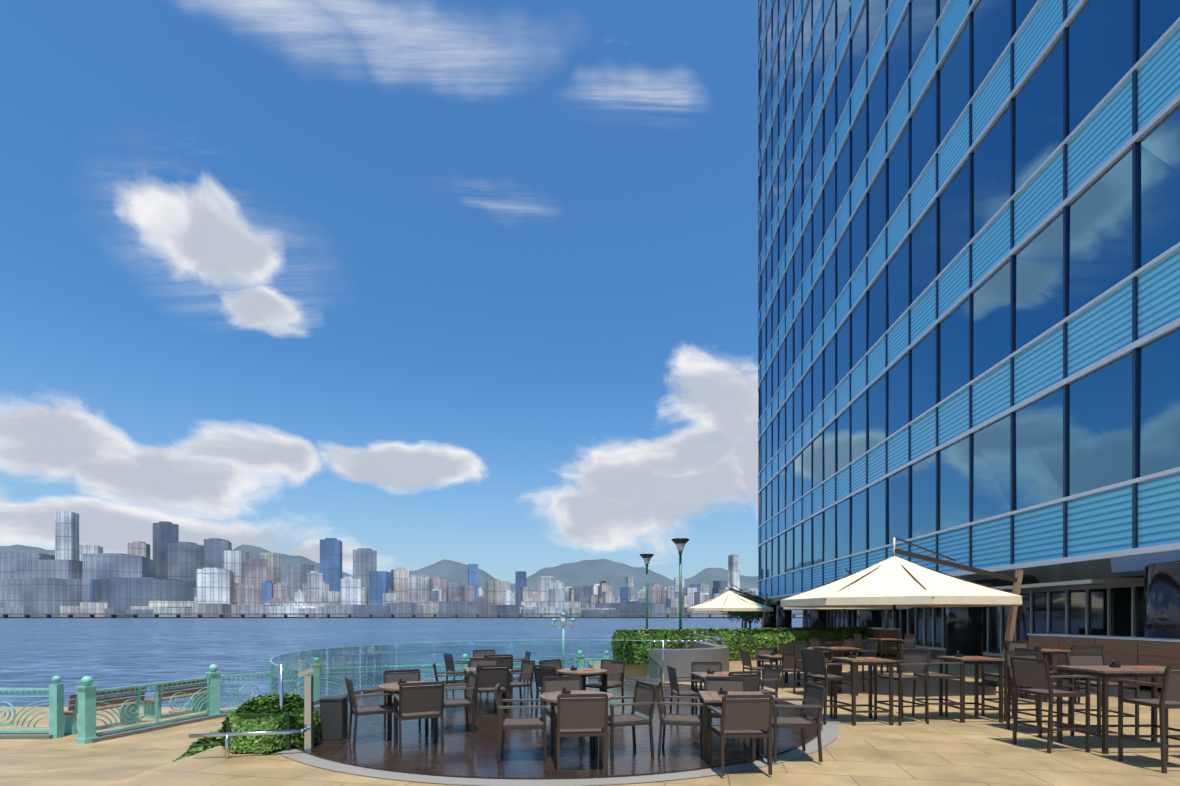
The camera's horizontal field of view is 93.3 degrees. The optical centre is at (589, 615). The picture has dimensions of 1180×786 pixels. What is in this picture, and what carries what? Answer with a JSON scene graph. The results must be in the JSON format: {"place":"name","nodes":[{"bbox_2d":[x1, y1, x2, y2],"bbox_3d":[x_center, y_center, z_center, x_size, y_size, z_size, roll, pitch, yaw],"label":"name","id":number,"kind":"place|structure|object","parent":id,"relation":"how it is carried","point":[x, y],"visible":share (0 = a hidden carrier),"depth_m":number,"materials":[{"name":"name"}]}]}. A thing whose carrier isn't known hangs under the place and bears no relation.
{"place":"outdoors","nodes":[
{"label":"outdoors","id":0,"kind":"place"},
{"bbox_2d":[0,661,600,707],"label":"promenade","id":1,"kind":"structure","parent":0,"point":[596,665],"depth_m":26.71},
{"bbox_2d":[0,711,230,742],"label":"curb","id":2,"kind":"structure","parent":1,"relation":"on","point":[114,735],"depth_m":11.38,"materials":[{"name":"grey concrete"}]},
{"bbox_2d":[0,707,237,785],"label":"pavement","id":3,"kind":"structure","parent":1,"relation":"on","point":[65,760],"depth_m":9.41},
{"bbox_2d":[0,676,63,737],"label":"fence","id":4,"kind":"object","parent":3,"relation":"on","point":[56,711],"visible":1,"depth_m":11.13,"materials":[{"name":"teal metal"}]},
{"bbox_2d":[64,687,145,734],"bbox_3d":[-10.594,2.012,12.094,0.550,0.864,1.500,0,0,14],"label":"bench","id":5,"kind":"object","parent":3,"relation":"on","point":[70,720],"visible":0.54,"depth_m":12.06,"materials":[{"name":"brown wood"}]},
{"bbox_2d":[141,679,206,718],"bbox_3d":[-10.165,2.012,13.800,0.550,0.864,1.500,0,0,14],"label":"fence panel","id":6,"kind":"object","parent":3,"relation":"on","point":[150,708],"visible":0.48,"depth_m":13.43,"materials":[{"name":"metal"}]},
{"bbox_2d":[75,650,608,743],"bbox_3d":[-5.357,1.802,15.873,13.571,1.285,2.716,0,0,-40],"label":"fence","id":7,"kind":"object","parent":1,"relation":"on","point":[87,709],"visible":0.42,"depth_m":12.29,"materials":[{"name":"teal metal"}]},
{"bbox_2d":[551,612,575,675],"bbox_3d":[-0.864,1.170,18.124,0.809,2.550,0.220,0,0,-1],"label":"lamp","id":8,"kind":"object","parent":1,"relation":"on","point":[563,615],"visible":0.83,"depth_m":18.09,"materials":[{"name":"metal"}]},
{"bbox_2d":[640,554,653,628],"bbox_3d":[2.670,-0.215,26.167,0.680,5.320,0.680,0,0,-1],"label":"lamp","id":9,"kind":"object","parent":1,"relation":"on","point":[646,558],"visible":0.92,"depth_m":26.12,"materials":[{"name":"teal metal"}]},
{"bbox_2d":[671,538,688,628],"bbox_3d":[3.402,-0.215,20.975,0.680,5.320,0.680,0,0,-1],"label":"lamp","id":10,"kind":"object","parent":1,"relation":"on","point":[680,543],"visible":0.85,"depth_m":20.93,"materials":[{"name":"teal"}]},
{"bbox_2d":[0,0,757,583],"label":"sky","id":11,"kind":"structure","parent":0,"point":[419,284],"materials":[{"name":"blue"}]},
{"bbox_2d":[0,511,802,617],"bbox_3d":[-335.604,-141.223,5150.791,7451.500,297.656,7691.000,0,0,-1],"label":"skyline","id":12,"kind":"structure","parent":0,"point":[176,578],"depth_m":1418.43,"materials":[{"name":"grey concrete"}]},
{"bbox_2d":[0,618,802,707],"bbox_3d":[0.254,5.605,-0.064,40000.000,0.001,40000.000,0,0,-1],"label":"water","id":13,"kind":"structure","parent":0,"point":[104,653],"depth_m":112.20,"materials":[{"name":"blue liquid"}]},
{"bbox_2d":[0,544,802,615],"bbox_3d":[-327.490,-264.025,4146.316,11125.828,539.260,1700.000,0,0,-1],"label":"hills","id":14,"kind":"structure","parent":0,"point":[590,572],"depth_m":4068.49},
{"bbox_2d":[107,631,1179,785],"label":"terrace","id":15,"kind":"structure","parent":0,"point":[943,750],"depth_m":6.35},
{"bbox_2d":[172,746,214,761],"bbox_3d":[-5.487,2.163,7.761,0.951,0.604,1.603,0,0,-21],"label":"plant","id":16,"kind":"object","parent":15,"relation":"on","point":[192,751],"visible":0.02,"depth_m":7.86,"materials":[{"name":"green plant"}]},
{"bbox_2d":[185,726,222,752],"bbox_3d":[-5.799,2.108,9.007,0.988,0.720,1.614,0,0,-7],"label":"plant","id":17,"kind":"object","parent":15,"relation":"on","point":[210,741],"visible":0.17,"depth_m":8.52,"materials":[{"name":"green plant"}]},
{"bbox_2d":[189,668,313,758],"bbox_3d":[-3.863,1.111,6.407,1.226,0.987,0.251,0,0,-12],"label":"metal railing","id":18,"kind":"object","parent":15,"relation":"on","point":[307,730],"visible":0.94,"depth_m":6.55,"materials":[{"name":"grey metal"}]},
{"bbox_2d":[220,693,321,754],"bbox_3d":[-3.909,1.290,6.888,1.107,0.642,0.937,0,0,-1],"label":"shrub","id":19,"kind":"object","parent":15,"relation":"on","point":[260,713],"visible":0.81,"depth_m":6.59,"materials":[{"name":"green plant"}]},
{"bbox_2d":[295,679,822,779],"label":"deck","id":20,"kind":"structure","parent":15,"relation":"on","point":[465,752],"depth_m":6.72,"materials":[{"name":"brown wood"}]},
{"bbox_2d":[319,695,347,739],"bbox_3d":[-3.303,1.314,7.194,0.290,0.530,0.290,0,0,-9],"label":"bin","id":21,"kind":"object","parent":20,"relation":"on","point":[334,714],"visible":0.92,"depth_m":7.07,"materials":[{"name":"grey metal"}]},
{"bbox_2d":[345,676,393,745],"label":"chair","id":22,"kind":"object","parent":20,"relation":"on","point":[355,710],"visible":0.75,"depth_m":6.94,"materials":[{"name":"brown wicker"}]},
{"bbox_2d":[383,669,428,733],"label":"chair","id":23,"kind":"object","parent":20,"relation":"on","point":[391,676],"visible":0.31,"depth_m":7.96,"materials":[{"name":"brown fabric"}]},
{"bbox_2d":[378,678,444,741],"bbox_3d":[-2.334,1.196,7.306,0.837,0.764,0.837,0,0,-29],"label":"table","id":24,"kind":"object","parent":20,"relation":"on","point":[392,687],"visible":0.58,"depth_m":7.31,"materials":[{"name":"brown wood"}]},
{"bbox_2d":[393,681,444,752],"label":"chair","id":25,"kind":"object","parent":20,"relation":"on","point":[417,700],"visible":1,"depth_m":6.55,"materials":[{"name":"brown wicker"}]},
{"bbox_2d":[433,661,467,698],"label":"chair","id":26,"kind":"object","parent":20,"relation":"on","point":[437,676],"visible":0.4,"depth_m":9.18,"materials":[{"name":"brown"}]},
{"bbox_2d":[431,670,477,735],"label":"chair","id":27,"kind":"object","parent":20,"relation":"on","point":[470,689],"visible":0.75,"depth_m":7.60,"materials":[{"name":"brown fabric"}]},
{"bbox_2d":[444,653,468,693],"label":"chair","id":28,"kind":"object","parent":20,"relation":"on","point":[449,663],"visible":0.5,"depth_m":11.43,"materials":[{"name":"brown"}]},
{"bbox_2d":[270,640,663,710],"bbox_3d":[-2.426,1.095,11.178,3.807,1.020,8.630,0,0,39],"label":"glass balustrade","id":29,"kind":"object","parent":20,"relation":"on","point":[343,662],"visible":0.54,"depth_m":10.55,"materials":[{"name":"clear glass"}]},
{"bbox_2d":[469,658,497,666],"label":"chair","id":30,"kind":"object","parent":20,"relation":"on","point":[473,662],"visible":0.25,"depth_m":10.29,"materials":[{"name":"brown"}]},
{"bbox_2d":[473,650,495,656],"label":"chair","id":31,"kind":"object","parent":20,"relation":"on","point":[478,654],"visible":0.17,"depth_m":12.70,"materials":[{"name":"brown wicker"}]},
{"bbox_2d":[463,663,511,712],"bbox_3d":[-1.761,1.196,9.513,0.728,0.764,0.728,0,0,-18],"label":"table","id":32,"kind":"object","parent":20,"relation":"on","point":[466,669],"visible":0.31,"depth_m":9.36,"materials":[{"name":"brown wood"}]},
{"bbox_2d":[474,665,508,716],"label":"chair","id":33,"kind":"object","parent":20,"relation":"on","point":[490,677],"visible":0.92,"depth_m":8.78,"materials":[{"name":"brown wicker"}]},
{"bbox_2d":[487,654,512,694],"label":"chair","id":34,"kind":"object","parent":20,"relation":"on","point":[508,661],"visible":0.35,"depth_m":11.15,"materials":[{"name":"brown"}]},
{"bbox_2d":[494,659,534,709],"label":"chair","id":35,"kind":"object","parent":20,"relation":"on","point":[526,670],"visible":0.69,"depth_m":9.72,"materials":[{"name":"brown"}]},
{"bbox_2d":[494,683,546,763],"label":"chair","id":36,"kind":"object","parent":20,"relation":"on","point":[505,723],"visible":0.96,"depth_m":6.00,"materials":[{"name":"brown"}]},
{"bbox_2d":[513,651,530,688],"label":"chair","id":37,"kind":"object","parent":20,"relation":"on","point":[527,654],"visible":0.17,"depth_m":12.00,"materials":[{"name":"brown fabric"}]},
{"bbox_2d":[539,659,561,705],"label":"chair","id":38,"kind":"object","parent":20,"relation":"on","point":[558,665],"visible":0.19,"depth_m":9.87,"materials":[{"name":"brown fabric"}]},
{"bbox_2d":[533,665,578,714],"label":"chair","id":39,"kind":"object","parent":20,"relation":"on","point":[541,672],"visible":0.4,"depth_m":8.80,"materials":[{"name":"brown"}]},
{"bbox_2d":[275,682,838,785],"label":"deck border","id":40,"kind":"object","parent":20,"relation":"on","point":[830,731],"visible":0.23,"depth_m":5.64,"materials":[{"name":"grey stone"}]},
{"bbox_2d":[542,676,591,748],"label":"chair","id":41,"kind":"object","parent":20,"relation":"on","point":[572,682],"visible":0.25,"depth_m":7.14,"materials":[{"name":"brown"}]},
{"bbox_2d":[540,686,612,759],"bbox_3d":[-0.153,1.196,6.332,0.837,0.764,0.837,0,0,-9],"label":"table","id":42,"kind":"object","parent":20,"relation":"on","point":[551,697],"visible":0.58,"depth_m":6.48,"materials":[{"name":"wood"},{"name":"dark metal"}]},
{"bbox_2d":[554,693,608,773],"bbox_3d":[-0.100,1.179,5.803,0.526,0.801,0.559,0,0,-6],"label":"chair","id":43,"kind":"object","parent":20,"relation":"on","point":[581,715],"visible":1,"depth_m":5.57,"materials":[{"name":"brown"}]},
{"bbox_2d":[557,665,607,691],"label":"table","id":44,"kind":"object","parent":20,"relation":"on","point":[581,672],"visible":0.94,"depth_m":9.14,"materials":[{"name":"brown wood"}]},
{"bbox_2d":[582,659,625,706],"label":"chair","id":45,"kind":"object","parent":20,"relation":"on","point":[616,672],"visible":0.75,"depth_m":9.65,"materials":[{"name":"brown"}]},
{"bbox_2d":[595,680,655,760],"bbox_3d":[0.405,1.179,6.386,0.559,0.801,0.526,0,0,-20],"label":"chair","id":46,"kind":"object","parent":20,"relation":"on","point":[644,697],"visible":0.88,"depth_m":6.31,"materials":[{"name":"brown wicker"}]},
{"bbox_2d":[654,680,704,759],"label":"chair","id":47,"kind":"object","parent":20,"relation":"on","point":[681,719],"visible":1,"depth_m":6.22,"materials":[{"name":"brown wicker"}]},
{"bbox_2d":[667,665,703,713],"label":"chair","id":48,"kind":"object","parent":20,"relation":"on","point":[674,681],"visible":0.54,"depth_m":8.52,"materials":[{"name":"brown"}]},
{"bbox_2d":[691,662,721,714],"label":"chair","id":49,"kind":"object","parent":20,"relation":"on","point":[705,666],"visible":0.23,"depth_m":9.40,"materials":[{"name":"brown wicker"}]},
{"bbox_2d":[690,668,740,714],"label":"table","id":50,"kind":"object","parent":20,"relation":"on","point":[700,675],"visible":0.4,"depth_m":8.67,"materials":[{"name":"brown wood"}]},
{"bbox_2d":[704,676,750,749],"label":"chair","id":51,"kind":"object","parent":20,"relation":"on","point":[738,684],"visible":0.27,"depth_m":7.11,"materials":[{"name":"brown"}]},
{"bbox_2d":[698,686,773,763],"bbox_3d":[1.628,1.196,6.313,0.728,0.764,0.728,0,0,6],"label":"table","id":52,"kind":"object","parent":20,"relation":"on","point":[713,698],"visible":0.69,"depth_m":6.32,"materials":[{"name":"brown wood"}]},
{"bbox_2d":[711,671,760,722],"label":"chair","id":53,"kind":"object","parent":20,"relation":"on","point":[752,679],"visible":0.23,"depth_m":7.85,"materials":[{"name":"brown"}]},
{"bbox_2d":[707,694,773,775],"bbox_3d":[1.536,1.179,5.744,0.526,0.801,0.559,0,0,-4],"label":"chair","id":54,"kind":"object","parent":20,"relation":"on","point":[746,716],"visible":1,"depth_m":5.51,"materials":[{"name":"brown"}]},
{"bbox_2d":[759,664,780,716],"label":"chair","id":55,"kind":"object","parent":20,"relation":"on","point":[770,677],"visible":0.46,"depth_m":8.69,"materials":[{"name":"brown"}]},
{"bbox_2d":[760,682,825,761],"bbox_3d":[2.266,1.179,6.258,0.559,0.801,0.526,0,0,0],"label":"chair","id":56,"kind":"object","parent":20,"relation":"on","point":[812,700],"visible":0.88,"depth_m":6.15,"materials":[{"name":"brown"}]},
{"bbox_2d":[687,583,772,627],"bbox_3d":[7.729,-0.087,30.027,4.690,3.384,4.222,0,0,-1],"label":"parasol","id":57,"kind":"object","parent":15,"relation":"on","point":[728,601],"visible":0.96,"depth_m":29.09,"materials":[{"name":"fabric"}]},
{"bbox_2d":[718,590,757,627],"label":"tree","id":58,"kind":"object","parent":15,"relation":"on","point":[738,615],"depth_m":48.56,"materials":[{"name":"green plant"}]},
{"bbox_2d":[611,627,872,664],"bbox_3d":[6.106,1.035,20.833,11.350,1.212,1.533,0,0,-22],"label":"hedge","id":59,"kind":"object","parent":15,"relation":"on","point":[736,640],"visible":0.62,"depth_m":19.68,"materials":[{"name":"green plant"}]},
{"bbox_2d":[727,590,760,627],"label":"tree","id":60,"kind":"object","parent":15,"relation":"on","point":[744,614],"visible":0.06,"depth_m":56.10,"materials":[{"name":"green plant"}]},
{"bbox_2d":[719,591,771,627],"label":"tree","id":61,"kind":"object","parent":15,"relation":"on","point":[748,612],"visible":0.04,"depth_m":42.05,"materials":[{"name":"green plant"}]},
{"bbox_2d":[724,594,776,628],"bbox_3d":[10.722,0.079,37.002,3.132,3.062,3.302,0,0,-1],"label":"tree","id":62,"kind":"object","parent":15,"relation":"on","point":[757,614],"visible":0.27,"depth_m":36.60,"materials":[{"name":"green plant"}]},
{"bbox_2d":[740,650,769,674],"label":"chair","id":63,"kind":"object","parent":15,"relation":"on","point":[746,659],"visible":0.65,"depth_m":12.83,"materials":[{"name":"brown"}]},
{"bbox_2d":[756,648,783,682],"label":"chair","id":64,"kind":"object","parent":15,"relation":"on","point":[763,652],"visible":0.31,"depth_m":13.83,"materials":[{"name":"brown fabric"}]},
{"bbox_2d":[757,651,799,685],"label":"table","id":65,"kind":"object","parent":15,"relation":"on","point":[772,656],"visible":0.6,"depth_m":12.92,"materials":[{"name":"brown wood"}]},
{"bbox_2d":[778,643,792,664],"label":"chair","id":66,"kind":"object","parent":15,"relation":"on","point":[784,648],"visible":0.29,"depth_m":16.03,"materials":[{"name":"brown wicker"}]},
{"bbox_2d":[776,652,803,688],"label":"chair","id":67,"kind":"object","parent":15,"relation":"on","point":[787,660],"visible":0.58,"depth_m":12.24,"materials":[{"name":"brown"}]},
{"bbox_2d":[791,641,829,695],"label":"chair","id":68,"kind":"object","parent":15,"relation":"on","point":[797,646],"visible":0.54,"depth_m":11.32,"materials":[{"name":"brown fabric"}]},
{"bbox_2d":[808,638,820,653],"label":"chair","id":69,"kind":"object","parent":15,"relation":"on","point":[813,642],"visible":0.4,"depth_m":19.87,"materials":[{"name":"brown"}]},
{"bbox_2d":[816,637,829,646],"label":"chair","id":70,"kind":"object","parent":15,"relation":"on","point":[824,639],"visible":0.15,"depth_m":20.91,"materials":[{"name":"brown wicker"}]},
{"bbox_2d":[801,649,851,724],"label":"chair","id":71,"kind":"object","parent":15,"relation":"on","point":[815,662],"visible":0.79,"depth_m":8.36,"materials":[{"name":"brown"}]},
{"bbox_2d":[824,645,840,659],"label":"chair","id":72,"kind":"object","parent":15,"relation":"on","point":[826,655],"visible":0.1,"depth_m":15.32,"materials":[{"name":"brown wicker"}]},
{"bbox_2d":[827,643,842,671],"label":"chair","id":73,"kind":"object","parent":15,"relation":"on","point":[841,644],"visible":0.1,"depth_m":16.22,"materials":[{"name":"brown"}]},
{"bbox_2d":[820,639,849,654],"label":"table","id":74,"kind":"object","parent":15,"relation":"on","point":[828,642],"visible":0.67,"depth_m":20.02,"materials":[{"name":"brown wood"}]},
{"bbox_2d":[812,643,859,695],"bbox_3d":[5.017,1.081,11.394,0.637,1.046,0.637,0,0,-12],"label":"table","id":75,"kind":"object","parent":15,"relation":"on","point":[837,649],"visible":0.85,"depth_m":11.16,"materials":[{"name":"brown wood"}]},
{"bbox_2d":[836,639,855,656],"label":"chair","id":76,"kind":"object","parent":15,"relation":"on","point":[848,642],"visible":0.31,"depth_m":19.25,"materials":[{"name":"brown"}]},
{"bbox_2d":[783,569,910,656],"bbox_3d":[9.620,-0.087,21.089,4.222,3.384,4.310,0,0,24],"label":"parasol","id":77,"kind":"object","parent":15,"relation":"on","point":[886,618],"visible":0.08,"depth_m":21.73,"materials":[{"name":"fabric"}]},
{"bbox_2d":[840,640,877,694],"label":"chair","id":78,"kind":"object","parent":15,"relation":"on","point":[869,649],"visible":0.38,"depth_m":11.55,"materials":[{"name":"brown"}]},
{"bbox_2d":[832,652,894,725],"bbox_3d":[4.122,1.081,8.433,0.637,1.046,0.637,0,0,-2],"label":"table","id":79,"kind":"object","parent":15,"relation":"on","point":[853,660],"visible":1,"depth_m":8.17,"materials":[{"name":"brown wood"}]},
{"bbox_2d":[854,634,881,673],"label":"chair","id":80,"kind":"object","parent":15,"relation":"on","point":[859,640],"visible":0.38,"depth_m":15.40,"materials":[{"name":"brown"}]},
{"bbox_2d":[867,635,902,673],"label":"table","id":81,"kind":"object","parent":15,"relation":"on","point":[886,640],"visible":0.71,"depth_m":15.40,"materials":[{"name":"brown wood"}]},
{"bbox_2d":[872,628,899,654],"bbox_3d":[11.684,1.055,22.574,0.760,1.100,1.960,0,0,3],"label":"cabinet","id":82,"kind":"object","parent":15,"relation":"on","point":[893,633],"visible":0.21,"depth_m":21.63,"materials":[{"name":"brown wood"}]},
{"bbox_2d":[780,537,1023,687],"bbox_3d":[7.086,-0.102,12.755,4.835,3.414,4.622,0,0,36],"label":"parasol","id":83,"kind":"object","parent":15,"relation":"on","point":[894,582],"visible":0.94,"depth_m":11.83,"materials":[{"name":"fabric"}]},
{"bbox_2d":[874,648,930,725],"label":"chair","id":84,"kind":"object","parent":15,"relation":"on","point":[916,661],"visible":0.94,"depth_m":8.37,"materials":[{"name":"brown wicker"}]},
{"bbox_2d":[888,634,916,672],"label":"chair","id":85,"kind":"object","parent":15,"relation":"on","point":[909,640],"visible":0.56,"depth_m":15.64,"materials":[{"name":"brown wicker"}]},
{"bbox_2d":[910,648,962,722],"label":"chair","id":86,"kind":"object","parent":15,"relation":"on","point":[946,676],"visible":0.62,"depth_m":8.43,"materials":[{"name":"brown"}]},
{"bbox_2d":[937,651,1004,722],"bbox_3d":[5.900,1.081,8.654,0.637,1.046,0.637,0,0,2],"label":"table","id":87,"kind":"object","parent":15,"relation":"on","point":[976,661],"visible":0.92,"depth_m":8.47,"materials":[{"name":"brown wood"}]},
{"bbox_2d":[764,550,1179,689],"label":"ground floor","id":88,"kind":"structure","parent":15,"relation":"on","point":[1097,597],"depth_m":18.13,"materials":[{"name":"black glass"}]},
{"bbox_2d":[758,0,1179,598],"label":"skyscraper","id":89,"kind":"structure","parent":88,"relation":"on","point":[968,282],"depth_m":18.13,"materials":[{"name":"blue glass"}]},
{"bbox_2d":[981,648,1041,721],"bbox_3d":[6.546,1.059,8.670,0.559,1.092,0.526,0,0,0],"label":"chair","id":90,"kind":"object","parent":15,"relation":"on","point":[984,674],"visible":0.52,"depth_m":8.70,"materials":[{"name":"brown"}]},
{"bbox_2d":[1003,641,1042,697],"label":"chair","id":91,"kind":"object","parent":15,"relation":"on","point":[1009,647],"visible":0.1,"depth_m":11.43,"materials":[{"name":"brown"}]},
{"bbox_2d":[1004,652,1073,736],"bbox_3d":[6.159,1.059,7.657,0.526,1.092,0.559,0,0,-7],"label":"chair","id":92,"kind":"object","parent":15,"relation":"on","point":[1039,715],"visible":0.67,"depth_m":7.82,"materials":[{"name":"brown"}]},
{"bbox_2d":[1019,645,1076,701],"bbox_3d":[8.726,1.081,10.638,0.637,1.046,0.637,0,0,-1],"label":"table","id":93,"kind":"object","parent":15,"relation":"on","point":[1045,653],"visible":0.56,"depth_m":10.36,"materials":[{"name":"brown wood"}]},
{"bbox_2d":[1010,657,1090,753],"bbox_3d":[5.563,1.059,6.758,0.559,1.092,0.526,0,0,-5],"label":"chair","id":94,"kind":"object","parent":15,"relation":"on","point":[1036,676],"visible":1,"depth_m":6.63,"materials":[{"name":"brown fabric"}]},
{"bbox_2d":[1049,645,1103,706],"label":"chair","id":95,"kind":"object","parent":15,"relation":"on","point":[1086,648],"visible":0.46,"depth_m":9.81,"materials":[{"name":"brown fabric"}]},
{"bbox_2d":[1066,652,1138,734],"bbox_3d":[7.014,1.059,7.647,0.526,1.092,0.559,0,0,3],"label":"chair","id":96,"kind":"object","parent":15,"relation":"on","point":[1085,660],"visible":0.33,"depth_m":7.76,"materials":[{"name":"brown"}]},
{"bbox_2d":[1027,634,1179,687],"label":"wall","id":97,"kind":"structure","parent":15,"relation":"on","point":[1132,651],"depth_m":12.27,"materials":[{"name":"brown wood"}]},
{"bbox_2d":[1054,660,1179,753],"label":"long table","id":98,"kind":"object","parent":15,"relation":"on","point":[1112,670],"visible":0.94,"depth_m":6.71,"materials":[{"name":"brown wood"}]},
{"bbox_2d":[1117,666,1179,773],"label":"chair","id":99,"kind":"object","parent":15,"relation":"on","point":[1169,698],"visible":1,"depth_m":5.72,"materials":[{"name":"brown wicker"}]},
{"bbox_2d":[649,634,728,681],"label":"stair wall","id":100,"kind":"structure","parent":0,"point":[680,660],"depth_m":13.59,"materials":[{"name":"grey concrete"}]},
{"bbox_2d":[786,652,812,682],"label":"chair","id":101,"kind":"object","parent":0,"point":[787,674],"depth_m":13.28,"materials":[{"name":"brown"}]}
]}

